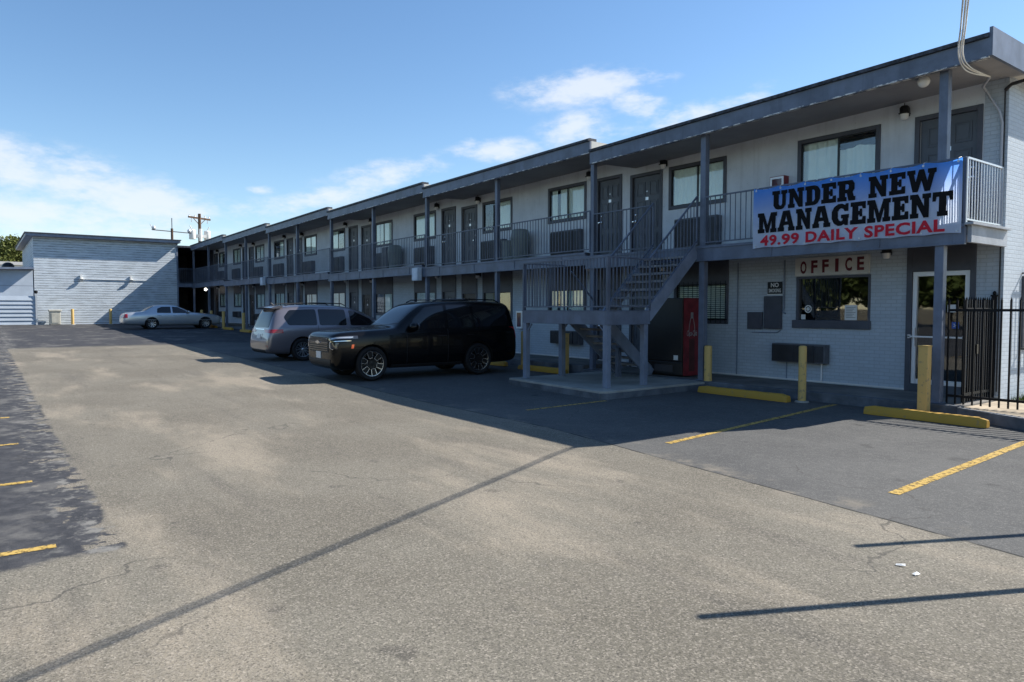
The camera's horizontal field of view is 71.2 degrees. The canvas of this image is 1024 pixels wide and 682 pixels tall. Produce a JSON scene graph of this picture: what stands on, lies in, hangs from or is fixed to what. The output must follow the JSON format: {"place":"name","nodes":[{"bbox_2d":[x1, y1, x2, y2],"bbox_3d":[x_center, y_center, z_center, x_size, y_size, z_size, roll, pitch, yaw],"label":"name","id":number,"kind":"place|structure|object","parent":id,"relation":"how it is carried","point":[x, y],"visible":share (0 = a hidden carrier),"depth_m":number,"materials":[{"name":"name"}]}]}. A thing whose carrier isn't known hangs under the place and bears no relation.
{"place":"outdoors","nodes":[
{"label":"outdoors","id":0,"kind":"place"},
{"bbox_2d":[501,240,511,259],"bbox_3d":[-0.049,-2.899,23.386,0.600,0.740,0.600,-2,3,-37],"label":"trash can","id":1,"kind":"object","parent":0,"point":[506,248],"visible":0.29,"depth_m":23.14,"materials":[{"name":"grey plastic"}]},
{"bbox_2d":[0,324,1023,681],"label":"parking lot","id":2,"kind":"structure","parent":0,"point":[206,504],"depth_m":5.71,"materials":[{"name":"asphalt"}]},
{"bbox_2d":[0,290,37,324],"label":"panel fence","id":3,"kind":"object","parent":2,"relation":"on","point":[18,310],"visible":0.94,"depth_m":46.42,"materials":[{"name":"metal"}]},
{"bbox_2d":[0,544,55,555],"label":"parking line","id":4,"kind":"object","parent":2,"relation":"on","point":[31,549],"visible":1,"depth_m":5.22,"materials":[{"name":"paint"}]},
{"bbox_2d":[48,310,61,324],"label":"utility cabinet","id":5,"kind":"object","parent":2,"relation":"on","point":[54,317],"visible":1,"depth_m":47.37,"materials":[{"name":"beige plastic"}]},
{"bbox_2d":[119,305,220,328],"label":"parked car","id":6,"kind":"object","parent":2,"relation":"on","point":[152,317],"visible":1,"depth_m":42.86,"materials":[{"name":"silver metal"}]},
{"bbox_2d":[250,302,376,359],"bbox_3d":[-5.860,-0.369,23.714,5.096,1.800,2.360,-2,3,-37],"label":"parked car","id":7,"kind":"object","parent":2,"relation":"on","point":[288,329],"visible":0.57,"depth_m":22.17,"materials":[{"name":"silver paint"}]},
{"bbox_2d":[308,299,515,380],"bbox_3d":[-2.506,-0.115,18.513,5.194,1.956,2.318,-2,3,-35],"label":"parked car","id":8,"kind":"object","parent":2,"relation":"on","point":[476,337],"visible":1,"depth_m":17.78,"materials":[{"name":"black paint"}]},
{"bbox_2d":[490,361,507,365],"bbox_3d":[-0.753,0.626,21.611,0.187,0.148,1.950,-2,3,-37],"label":"wheel stop","id":9,"kind":"object","parent":2,"relation":"on","point":[502,363],"visible":0.3,"depth_m":20.92,"materials":[{"name":"yellow paint"}]},
{"bbox_2d":[521,331,522,364],"bbox_3d":[0.335,0.270,20.504,0.304,1.112,0.299,-2,3,-37],"label":"bollard","id":10,"kind":"object","parent":2,"relation":"on","point":[521,347],"visible":0.2,"depth_m":20.44,"materials":[{"name":"metal"}]},
{"bbox_2d":[518,364,567,373],"bbox_3d":[0.817,0.762,19.512,0.187,0.148,2.000,-2,3,-37],"label":"wheel stop","id":11,"kind":"object","parent":2,"relation":"on","point":[544,369],"visible":0.68,"depth_m":19.33,"materials":[{"name":"yellow paint"}]},
{"bbox_2d":[527,400,604,409],"bbox_3d":[1.024,1.172,13.064,2.002,0.001,0.100,-2,3,-40],"label":"parking line","id":12,"kind":"object","parent":2,"relation":"on","point":[565,405],"visible":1,"depth_m":13.01,"materials":[{"name":"paint"}]},
{"bbox_2d":[565,333,568,373],"bbox_3d":[1.413,0.359,19.064,0.176,1.120,0.176,-2,3,-37],"label":"bollard","id":13,"kind":"object","parent":2,"relation":"on","point":[567,351],"visible":0.41,"depth_m":19.00,"materials":[{"name":"metal"}]},
{"bbox_2d":[508,196,704,399],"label":"staircase","id":14,"kind":"structure","parent":2,"relation":"on","point":[606,384],"depth_m":15.52,"materials":[{"name":"metal"}]},
{"bbox_2d":[698,386,790,402],"bbox_3d":[4.602,1.044,14.320,0.185,0.149,2.100,-2,3,-36],"label":"wheel stop","id":15,"kind":"object","parent":2,"relation":"on","point":[770,396],"visible":1,"depth_m":14.15,"materials":[{"name":"yellow paint"}]},
{"bbox_2d":[665,404,835,443],"bbox_3d":[3.996,1.252,11.261,5.446,0.001,0.106,-2,4,-44],"label":"parking line","id":16,"kind":"object","parent":2,"relation":"on","point":[701,435],"visible":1,"depth_m":10.60,"materials":[{"name":"paint"}]},
{"bbox_2d":[795,346,808,402],"bbox_3d":[5.486,0.646,13.502,0.274,1.122,0.269,-2,3,-37],"label":"bollard","id":17,"kind":"object","parent":2,"relation":"on","point":[802,368],"visible":0.88,"depth_m":13.44,"materials":[{"name":"metal"}]},
{"bbox_2d":[917,345,932,411],"bbox_3d":[6.823,0.677,11.829,0.166,1.210,0.166,-2,3,-37],"label":"bollard","id":18,"kind":"object","parent":2,"relation":"on","point":[924,377],"visible":0.76,"depth_m":11.77,"materials":[{"name":"metal"}]},
{"bbox_2d":[864,406,989,427],"bbox_3d":[6.497,1.179,11.302,0.186,0.149,1.830,-2,3,-36],"label":"wheel stop","id":19,"kind":"object","parent":2,"relation":"on","point":[951,419],"visible":1,"depth_m":11.16,"materials":[{"name":"yellow paint"}]},
{"bbox_2d":[888,440,1023,494],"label":"parking line","id":20,"kind":"object","parent":2,"relation":"on","point":[966,464],"visible":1,"depth_m":7.82,"materials":[{"name":"paint"}]},
{"bbox_2d":[0,0,1023,260],"label":"sky","id":21,"kind":"structure","parent":0,"point":[120,118],"materials":[{"name":"blue"}]},
{"bbox_2d":[514,353,626,368],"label":"walkway","id":22,"kind":"structure","parent":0,"point":[599,363],"depth_m":20.59,"materials":[{"name":"concrete"}]},
{"bbox_2d":[593,366,993,407],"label":"walkway","id":23,"kind":"structure","parent":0,"point":[855,390],"depth_m":14.42,"materials":[{"name":"concrete"}]},
{"bbox_2d":[647,298,698,375],"bbox_3d":[3.839,-0.116,17.124,0.606,1.820,1.176,-2,3,-37],"label":"vending machine","id":24,"kind":"object","parent":23,"relation":"on","point":[673,337],"visible":0.8,"depth_m":16.74,"materials":[{"name":"black plastic"}]},
{"bbox_2d":[963,401,1023,416],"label":"side path","id":25,"kind":"structure","parent":0,"point":[1003,409],"depth_m":11.58,"materials":[{"name":"concrete"}]},
{"bbox_2d":[945,291,1023,409],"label":"iron fence","id":26,"kind":"object","parent":25,"relation":"on","point":[976,389],"visible":0.98,"depth_m":11.92,"materials":[{"name":"black metal"}]},
{"bbox_2d":[957,407,1023,429],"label":"kerb","id":27,"kind":"structure","parent":25,"relation":"on","point":[1008,421],"depth_m":10.79,"materials":[{"name":"paint"}]},
{"bbox_3d":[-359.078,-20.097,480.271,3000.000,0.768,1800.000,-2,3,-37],"label":"ground","id":28,"kind":"structure","parent":0,"visible":0},
{"bbox_2d":[0,234,22,261],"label":"tree","id":29,"kind":"object","parent":28,"relation":"on","point":[9,252],"visible":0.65,"depth_m":89.73,"materials":[{"name":"green plant"}]},
{"bbox_2d":[0,261,22,266],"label":"white building","id":30,"kind":"structure","parent":28,"relation":"on","point":[17,264],"depth_m":73.66,"materials":[{"name":"paint"}]},
{"bbox_2d":[0,262,33,295],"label":"shed building","id":31,"kind":"structure","parent":28,"relation":"on","point":[16,281],"depth_m":46.81,"materials":[{"name":"paint"}]},
{"bbox_2d":[15,231,214,324],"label":"wing building","id":32,"kind":"structure","parent":28,"relation":"on","point":[60,263],"depth_m":50.01,"materials":[{"name":"blue paint"}]},
{"bbox_2d":[150,218,192,238],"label":"roof mast","id":33,"kind":"object","parent":32,"relation":"on","point":[172,231],"visible":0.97,"depth_m":54.96,"materials":[{"name":"grey metal"}]},
{"bbox_2d":[204,294,207,312],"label":"door","id":34,"kind":"structure","parent":32,"relation":"in","point":[205,295],"depth_m":56.35,"materials":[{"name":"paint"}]},
{"bbox_2d":[188,214,210,241],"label":"utility pole","id":35,"kind":"object","parent":28,"relation":"on","point":[200,236],"visible":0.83,"depth_m":70.08,"materials":[{"name":"brown wood"}]},
{"bbox_2d":[506,358,584,372],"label":"kerb","id":36,"kind":"structure","parent":28,"relation":"on","point":[575,368],"depth_m":19.94,"materials":[{"name":"paint"}]},
{"bbox_2d":[190,26,1023,403],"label":"motel building","id":37,"kind":"structure","parent":28,"relation":"on","point":[722,164],"depth_m":16.78,"materials":[{"name":"paint"}]},
{"bbox_2d":[219,251,224,266],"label":"window","id":38,"kind":"structure","parent":37,"relation":"in","point":[222,254],"depth_m":52.40,"materials":[{"name":"glass"}]},
{"bbox_2d":[219,286,224,306],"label":"window","id":39,"kind":"structure","parent":37,"relation":"in","point":[221,288],"depth_m":52.43,"materials":[{"name":"glass"}]},
{"bbox_2d":[233,248,240,264],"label":"window","id":40,"kind":"structure","parent":37,"relation":"in","point":[236,252],"depth_m":49.17,"materials":[{"name":"glass"}]},
{"bbox_2d":[234,285,241,306],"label":"window","id":41,"kind":"structure","parent":37,"relation":"in","point":[237,289],"depth_m":49.36,"materials":[{"name":"glass"}]},
{"bbox_2d":[250,248,252,277],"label":"door","id":42,"kind":"structure","parent":37,"relation":"in","point":[251,250],"depth_m":46.71,"materials":[{"name":"paint"}]},
{"bbox_2d":[251,295,253,325],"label":"door","id":43,"kind":"structure","parent":37,"relation":"in","point":[252,296],"depth_m":46.81,"materials":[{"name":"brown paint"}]},
{"bbox_2d":[255,244,263,262],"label":"window","id":44,"kind":"structure","parent":37,"relation":"in","point":[259,249],"depth_m":45.41,"materials":[{"name":"glass"}]},
{"bbox_2d":[256,284,264,308],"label":"window","id":45,"kind":"structure","parent":37,"relation":"in","point":[260,289],"depth_m":45.38,"materials":[{"name":"glass"}]},
{"bbox_2d":[273,263,283,276],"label":"air conditioner","id":46,"kind":"object","parent":37,"relation":"attached to","point":[280,272],"visible":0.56,"depth_m":41.99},
{"bbox_2d":[274,240,283,259],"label":"window","id":47,"kind":"structure","parent":37,"relation":"in","point":[281,242],"depth_m":42.30,"materials":[{"name":"glass"}]},
{"bbox_2d":[274,283,284,304],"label":"window","id":48,"kind":"structure","parent":37,"relation":"in","point":[279,288],"depth_m":42.39,"materials":[{"name":"glass"}]},
{"bbox_2d":[288,240,292,275],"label":"door","id":49,"kind":"structure","parent":37,"relation":"in","point":[289,241],"depth_m":40.98,"materials":[{"name":"paint"}]},
{"bbox_2d":[299,239,301,274],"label":"door","id":50,"kind":"structure","parent":37,"relation":"in","point":[300,239],"depth_m":39.70,"materials":[{"name":"paint"}]},
{"bbox_2d":[304,234,316,255],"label":"window","id":51,"kind":"structure","parent":37,"relation":"in","point":[310,242],"depth_m":38.40,"materials":[{"name":"glass"}]},
{"bbox_2d":[305,281,317,304],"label":"window","id":52,"kind":"structure","parent":37,"relation":"in","point":[310,286],"depth_m":38.45,"materials":[{"name":"glass"}]},
{"bbox_2d":[333,228,344,251],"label":"window","id":53,"kind":"structure","parent":37,"relation":"in","point":[338,237],"depth_m":35.56,"materials":[{"name":"glass"}]},
{"bbox_2d":[335,256,343,271],"bbox_3d":[-8.653,-3.774,35.317,0.231,0.740,1.300,-2,3,-37],"label":"air conditioner","id":54,"kind":"object","parent":37,"relation":"attached to","point":[337,265],"visible":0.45,"depth_m":34.95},
{"bbox_2d":[334,280,345,306],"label":"window","id":55,"kind":"structure","parent":37,"relation":"in","point":[339,286],"depth_m":35.41,"materials":[{"name":"glass"}]},
{"bbox_2d":[349,228,356,271],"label":"door","id":56,"kind":"structure","parent":37,"relation":"in","point":[353,231],"depth_m":34.03,"materials":[{"name":"paint"}]},
{"bbox_2d":[351,293,356,309],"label":"door","id":57,"kind":"structure","parent":37,"relation":"in","point":[353,295],"depth_m":34.16,"materials":[{"name":"paint"}]},
{"bbox_2d":[363,227,369,270],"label":"door","id":58,"kind":"structure","parent":37,"relation":"in","point":[366,231],"depth_m":32.90,"materials":[{"name":"paint"}]},
{"bbox_2d":[364,295,370,315],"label":"door","id":59,"kind":"structure","parent":37,"relation":"in","point":[367,310],"depth_m":33.03,"materials":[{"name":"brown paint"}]},
{"bbox_2d":[376,219,392,247],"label":"window","id":60,"kind":"structure","parent":37,"relation":"in","point":[384,229],"depth_m":31.44,"materials":[{"name":"glass"}]},
{"bbox_2d":[376,277,392,314],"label":"window","id":61,"kind":"structure","parent":37,"relation":"in","point":[384,285],"depth_m":31.56,"materials":[{"name":"glass"}]},
{"bbox_2d":[381,247,388,268],"bbox_3d":[-5.173,-3.469,30.306,0.565,0.980,0.550,-2,3,-37],"label":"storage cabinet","id":62,"kind":"object","parent":37,"relation":"on","point":[385,253],"visible":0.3,"depth_m":30.11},
{"bbox_2d":[388,245,400,267],"bbox_3d":[-4.883,-3.457,29.805,0.640,1.080,0.640,-2,3,-37],"label":"trash can","id":63,"kind":"object","parent":37,"relation":"on","point":[394,255],"visible":0.52,"depth_m":29.57,"materials":[{"name":"grey plastic"}]},
{"bbox_2d":[412,268,421,280],"bbox_3d":[-3.436,-2.404,25.748,0.188,0.460,0.420,-2,3,-37],"label":"junction box","id":64,"kind":"object","parent":37,"relation":"attached to","point":[416,274],"visible":1,"depth_m":25.62,"materials":[{"name":"metal"}]},
{"bbox_2d":[414,246,433,264],"bbox_3d":[-3.506,-3.365,28.439,0.231,0.740,1.300,-2,3,-37],"label":"air conditioner","id":65,"kind":"object","parent":37,"relation":"attached to","point":[422,255],"visible":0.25,"depth_m":28.41,"materials":[{"name":"metal"}]},
{"bbox_2d":[413,210,435,241],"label":"window","id":66,"kind":"structure","parent":37,"relation":"in","point":[419,219],"depth_m":28.75,"materials":[{"name":"glass"}]},
{"bbox_2d":[414,276,435,301],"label":"window","id":67,"kind":"structure","parent":37,"relation":"in","point":[419,286],"depth_m":28.78,"materials":[{"name":"glass"}]},
{"bbox_2d":[444,209,453,264],"bbox_3d":[-2.380,-3.878,27.142,0.151,2.181,0.870,-2,3,-37],"label":"door","id":68,"kind":"structure","parent":37,"relation":"in","point":[449,214],"depth_m":27.16,"materials":[{"name":"paint"}]},
{"bbox_2d":[444,292,453,298],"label":"door","id":69,"kind":"structure","parent":37,"relation":"in","point":[447,295],"depth_m":27.29,"materials":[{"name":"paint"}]},
{"bbox_2d":[464,208,474,263],"bbox_3d":[-1.527,-3.728,26.007,0.151,2.181,0.854,-2,3,-37],"label":"door","id":70,"kind":"structure","parent":37,"relation":"in","point":[469,214],"depth_m":26.02,"materials":[{"name":"paint"}]},
{"bbox_2d":[464,294,475,300],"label":"door","id":71,"kind":"structure","parent":37,"relation":"in","point":[466,296],"depth_m":26.11,"materials":[{"name":"paint"}]},
{"bbox_2d":[480,239,506,261],"bbox_3d":[-0.640,-3.094,24.610,0.231,0.740,1.320,-2,3,-37],"label":"air conditioner","id":72,"kind":"object","parent":37,"relation":"attached to","point":[489,249],"visible":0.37,"depth_m":24.63,"materials":[{"name":"metal"}]},
{"bbox_2d":[482,197,511,233],"bbox_3d":[-0.437,-4.303,24.626,0.233,1.105,1.750,-2,3,-37],"label":"window","id":73,"kind":"structure","parent":37,"relation":"in","point":[505,203],"depth_m":24.49,"materials":[{"name":"glass"}]},
{"bbox_2d":[482,271,511,318],"bbox_3d":[-0.437,-1.572,24.748,0.233,1.696,1.750,-2,3,-37],"label":"window","id":74,"kind":"structure","parent":37,"relation":"in","point":[488,279],"depth_m":24.52,"materials":[{"name":"glass"}]},
{"bbox_2d":[516,311,522,328],"bbox_3d":[0.291,-0.702,23.495,0.198,0.580,0.350,-2,3,-37],"label":"fire extinguisher cabinet","id":75,"kind":"object","parent":37,"relation":"attached to","point":[519,319],"visible":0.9,"depth_m":23.42,"materials":[{"name":"white metal"}]},
{"bbox_2d":[510,229,529,258],"bbox_3d":[0.264,-3.049,22.926,0.640,1.080,0.640,-2,3,-37],"label":"trash can","id":76,"kind":"object","parent":37,"relation":"on","point":[517,241],"visible":0.69,"depth_m":22.69,"materials":[{"name":"grey plastic"}]},
{"bbox_2d":[550,330,582,344],"bbox_3d":[1.640,-0.110,21.688,0.231,0.400,1.300,-2,3,-37],"label":"air conditioner","id":77,"kind":"object","parent":37,"relation":"attached to","point":[575,338],"visible":0.71,"depth_m":21.38,"materials":[{"name":"metal"}]},
{"bbox_2d":[550,229,583,254],"bbox_3d":[1.640,-2.957,21.560,0.231,0.740,1.300,-2,3,-37],"label":"air conditioner","id":78,"kind":"object","parent":37,"relation":"attached to","point":[576,239],"visible":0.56,"depth_m":21.34,"materials":[{"name":"metal"}]},
{"bbox_2d":[548,265,585,309],"bbox_3d":[1.736,-1.442,21.843,0.233,1.696,1.750,-2,3,-37],"label":"window","id":79,"kind":"structure","parent":37,"relation":"in","point":[578,267],"depth_m":21.67,"materials":[{"name":"glass"}]},
{"bbox_2d":[548,181,586,223],"bbox_3d":[1.736,-4.173,21.721,0.233,1.105,1.750,-2,3,-37],"label":"window","id":80,"kind":"structure","parent":37,"relation":"in","point":[572,198],"depth_m":21.66,"materials":[{"name":"glass"}]},
{"bbox_2d":[597,289,618,359],"bbox_3d":[2.767,-0.443,20.399,0.151,2.041,0.870,-2,3,-37],"label":"door","id":81,"kind":"structure","parent":37,"relation":"in","point":[600,332],"depth_m":20.57,"materials":[{"name":"paint"}]},
{"bbox_2d":[599,178,618,253],"bbox_3d":[2.767,-3.470,20.263,0.151,2.181,0.870,-2,3,-37],"label":"door","id":82,"kind":"structure","parent":37,"relation":"in","point":[609,189],"depth_m":20.27,"materials":[{"name":"paint"}]},
{"bbox_2d":[632,292,655,366],"bbox_3d":[3.607,-0.293,19.280,0.151,2.041,0.974,-2,3,-37],"label":"door","id":83,"kind":"structure","parent":37,"relation":"in","point":[636,332],"depth_m":19.51,"materials":[{"name":"paint"}]},
{"bbox_2d":[632,174,659,251],"bbox_3d":[3.605,-3.320,19.147,0.151,2.181,0.990,-2,3,-37],"label":"door","id":84,"kind":"structure","parent":37,"relation":"in","point":[646,189],"depth_m":19.15,"materials":[{"name":"paint"}]},
{"bbox_2d":[659,160,667,168],"bbox_3d":[3.913,-4.601,18.476,0.189,0.320,0.170,-2,3,-37],"label":"wall lamp","id":85,"kind":"object","parent":37,"relation":"attached to","point":[663,164],"visible":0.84,"depth_m":18.41,"materials":[{"name":"white"}]},
{"bbox_2d":[668,156,726,209],"bbox_3d":[4.662,-3.898,17.812,0.233,1.105,1.770,-2,3,-37],"label":"window","id":86,"kind":"structure","parent":37,"relation":"in","point":[684,180],"depth_m":17.92,"materials":[{"name":"glass"}]},
{"bbox_2d":[674,214,721,247],"bbox_3d":[4.567,-2.682,17.651,0.231,0.740,1.300,-2,3,-37],"label":"air conditioner","id":87,"kind":"object","parent":37,"relation":"attached to","point":[712,229],"visible":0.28,"depth_m":17.58,"materials":[{"name":"metal"}]},
{"bbox_2d":[674,260,728,323],"bbox_3d":[4.755,-1.218,17.807,0.233,1.571,1.660,-2,3,-37],"label":"window","id":88,"kind":"structure","parent":37,"relation":"in","point":[718,271],"depth_m":17.50,"materials":[{"name":"glass"}]},
{"bbox_2d":[736,263,738,373],"bbox_3d":[5.326,-0.531,16.891,0.026,2.630,0.026,2,3,31],"label":"conduit pipe","id":89,"kind":"object","parent":37,"relation":"attached to","point":[737,316],"visible":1,"depth_m":16.88,"materials":[{"name":"metal"}]},
{"bbox_2d":[747,312,762,328],"bbox_3d":[5.603,-0.473,16.494,0.070,0.390,0.390,-2,3,-37],"label":"electrical panel","id":90,"kind":"object","parent":37,"relation":"attached to","point":[754,320],"visible":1,"depth_m":16.47,"materials":[{"name":"metal"}]},
{"bbox_2d":[748,313,760,327],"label":"door","id":91,"kind":"structure","parent":90,"relation":"in","point":[754,319],"depth_m":16.47,"materials":[{"name":"metal"}]},
{"bbox_2d":[763,296,782,328],"bbox_3d":[5.878,-0.642,16.118,0.070,0.740,0.450,-2,3,-37],"label":"electrical panel","id":92,"kind":"object","parent":37,"relation":"attached to","point":[773,305],"visible":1,"depth_m":16.09,"materials":[{"name":"metal"}]},
{"bbox_2d":[764,297,779,327],"bbox_3d":[5.859,-0.641,16.104,0.022,0.690,0.400,-2,3,-37],"label":"door","id":93,"kind":"structure","parent":92,"relation":"in","point":[771,304],"depth_m":16.10,"materials":[{"name":"metal"}]},
{"bbox_2d":[767,282,782,294],"bbox_3d":[5.919,-1.183,16.086,0.014,0.295,0.390,-2,3,-37],"label":"notice sign","id":94,"kind":"object","parent":37,"relation":"attached to","point":[775,288],"visible":1,"depth_m":16.07,"materials":[{"name":"black plastic"}]},
{"bbox_2d":[770,175,788,185],"bbox_3d":[5.914,-3.377,15.841,0.198,0.530,0.360,-2,3,-37],"label":"fire extinguisher cabinet","id":95,"kind":"object","parent":37,"relation":"attached to","point":[779,180],"visible":0.38,"depth_m":15.74,"materials":[{"name":"red metal"}]},
{"bbox_2d":[782,260,785,313],"bbox_3d":[6.049,-1.199,15.863,0.057,1.204,0.093,-2,3,-37],"label":"conduit pipe","id":96,"kind":"object","parent":37,"relation":"attached to","point":[784,288],"visible":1,"depth_m":15.87,"materials":[{"name":"metal"}]},
{"bbox_2d":[772,343,829,363],"bbox_3d":[6.246,0.265,15.534,0.231,0.400,1.250,-2,3,-37],"label":"air conditioner","id":97,"kind":"object","parent":37,"relation":"attached to","point":[789,352],"visible":0.99,"depth_m":15.46,"materials":[{"name":"metal"}]},
{"bbox_2d":[792,274,870,329],"bbox_3d":[7.061,-0.826,15.314,0.970,1.200,1.720,-2,3,-37],"label":"office window","id":98,"kind":"structure","parent":37,"relation":"attached to","point":[845,297],"depth_m":15.38,"materials":[{"name":"glass"}]},
{"bbox_2d":[795,254,869,276],"bbox_3d":[6.694,-1.577,14.993,0.055,0.390,1.620,-2,3,-37],"label":"office sign","id":99,"kind":"object","parent":37,"relation":"attached to","point":[839,265],"visible":1,"depth_m":14.93,"materials":[{"name":"beige"}]},
{"bbox_2d":[797,124,880,181],"bbox_3d":[6.832,-3.768,14.910,0.233,1.105,1.780,-2,3,-37],"label":"window","id":100,"kind":"structure","parent":37,"relation":"in","point":[825,156],"depth_m":14.87,"materials":[{"name":"glass"}]},
{"bbox_2d":[753,156,962,248],"bbox_3d":[6.133,-2.443,13.098,0.154,1.249,3.860,-2,3,-37],"label":"banner","id":101,"kind":"object","parent":37,"relation":"attached to","point":[925,198],"visible":1,"depth_m":12.81,"materials":[{"name":"blue"}]},
{"bbox_2d":[880,249,891,258],"bbox_3d":[7.343,-1.768,14.008,0.189,0.320,0.170,-2,3,-37],"label":"wall lamp","id":102,"kind":"object","parent":37,"relation":"attached to","point":[887,254],"visible":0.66,"depth_m":13.95,"materials":[{"name":"white"}]},
{"bbox_2d":[898,103,910,119],"bbox_3d":[7.510,-4.386,13.666,0.189,0.320,0.170,-2,3,-37],"label":"wall lamp","id":103,"kind":"object","parent":37,"relation":"attached to","point":[904,113],"visible":1,"depth_m":13.61,"materials":[{"name":"white"}]},
{"bbox_2d":[917,77,929,87],"bbox_3d":[7.032,-4.446,12.206,0.195,0.231,0.200,-2,3,-37],"label":"ceiling light","id":104,"kind":"object","parent":37,"relation":"attached to","point":[923,82],"visible":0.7,"depth_m":12.15,"materials":[{"name":"white paint"}]},
{"bbox_2d":[904,242,976,394],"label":"office door","id":105,"kind":"structure","parent":37,"relation":"attached to","point":[961,272],"depth_m":13.72,"materials":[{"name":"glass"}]},
{"bbox_2d":[920,110,977,222],"bbox_3d":[8.045,-3.054,13.209,0.151,2.181,0.984,-2,3,-37],"label":"door","id":106,"kind":"structure","parent":37,"relation":"in","point":[963,141],"depth_m":13.04,"materials":[{"name":"paint"}]},
{"bbox_2d":[957,0,1023,391],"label":"service drop","id":107,"kind":"object","parent":37,"relation":"attached to","point":[1002,128],"visible":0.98,"depth_m":12.40,"materials":[{"name":"white metal"}]},
{"bbox_2d":[1021,272,1023,349],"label":"window","id":108,"kind":"structure","parent":37,"relation":"in","point":[1022,291],"depth_m":13.02,"materials":[{"name":"glass"}]},
{"bbox_2d":[704,345,711,380],"bbox_3d":[4.318,0.600,15.750,0.323,1.012,0.318,-2,3,-37],"label":"bollard","id":109,"kind":"object","parent":28,"relation":"on","point":[707,362],"visible":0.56,"depth_m":15.68,"materials":[{"name":"metal"}]},
{"bbox_2d":[583,369,961,413],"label":"kerb","id":110,"kind":"structure","parent":28,"relation":"on","point":[852,400],"depth_m":13.26,"materials":[{"name":"paint"}]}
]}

